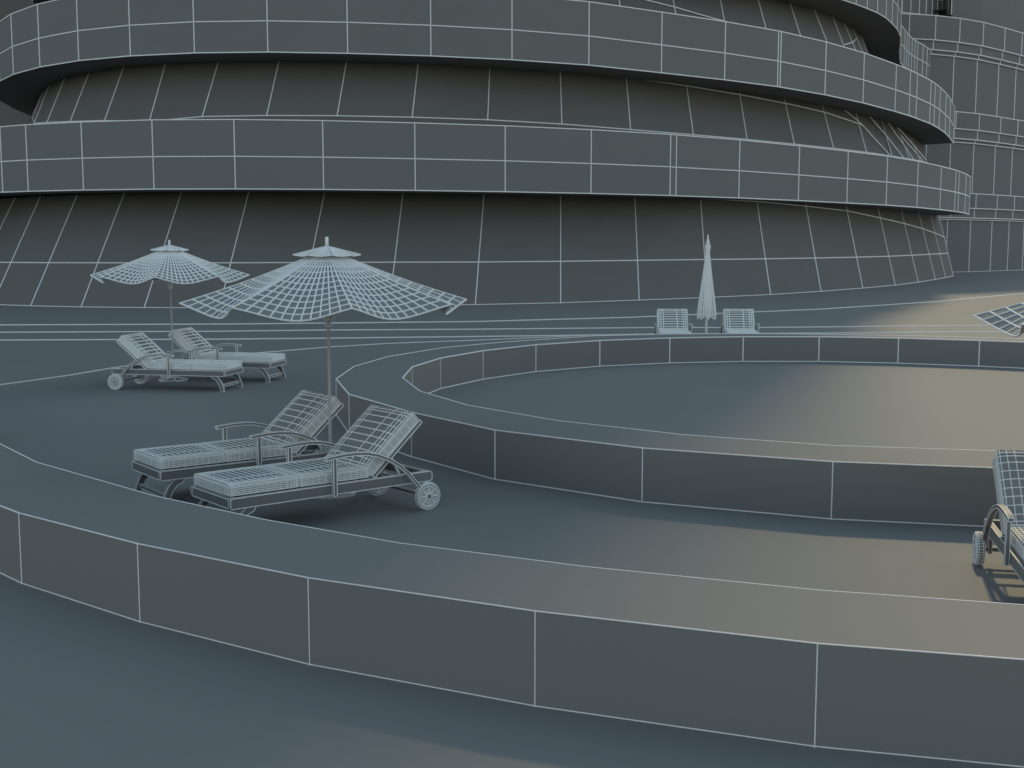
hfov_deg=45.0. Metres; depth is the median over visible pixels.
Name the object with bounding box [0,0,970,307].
hotel building
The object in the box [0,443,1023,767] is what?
wall
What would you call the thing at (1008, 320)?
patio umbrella
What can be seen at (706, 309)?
closed umbrella
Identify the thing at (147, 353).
sun lounger
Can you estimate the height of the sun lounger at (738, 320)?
0.932 m
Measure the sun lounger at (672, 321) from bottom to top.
0.932 m
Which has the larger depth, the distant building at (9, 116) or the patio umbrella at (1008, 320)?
the distant building at (9, 116)
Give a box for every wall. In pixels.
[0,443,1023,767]
[336,333,1023,526]
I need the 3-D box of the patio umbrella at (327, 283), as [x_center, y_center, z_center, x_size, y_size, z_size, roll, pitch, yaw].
[-1.784,-0.165,12.044,2.668,2.522,2.668,0,6,0]
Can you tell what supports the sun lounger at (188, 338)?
on the ground
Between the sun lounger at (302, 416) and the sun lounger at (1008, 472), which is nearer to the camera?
the sun lounger at (1008, 472)
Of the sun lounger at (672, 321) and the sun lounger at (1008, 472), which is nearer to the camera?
the sun lounger at (1008, 472)
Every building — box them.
[0,0,34,125]
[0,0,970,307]
[901,0,1023,271]
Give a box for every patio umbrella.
[90,240,249,381]
[179,237,466,498]
[973,302,1023,336]
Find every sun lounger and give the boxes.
[108,332,243,391]
[131,390,343,498]
[160,327,286,382]
[190,404,439,514]
[654,309,692,333]
[720,309,759,332]
[972,450,1023,582]
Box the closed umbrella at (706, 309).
[697,235,715,333]
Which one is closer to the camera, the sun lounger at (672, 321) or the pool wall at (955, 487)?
the pool wall at (955, 487)
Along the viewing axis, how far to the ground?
11.31 m
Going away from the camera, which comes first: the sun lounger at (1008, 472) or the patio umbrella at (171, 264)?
the sun lounger at (1008, 472)
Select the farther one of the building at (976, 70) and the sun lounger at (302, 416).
the building at (976, 70)
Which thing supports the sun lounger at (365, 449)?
on the ground
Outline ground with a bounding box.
[0,270,1023,767]

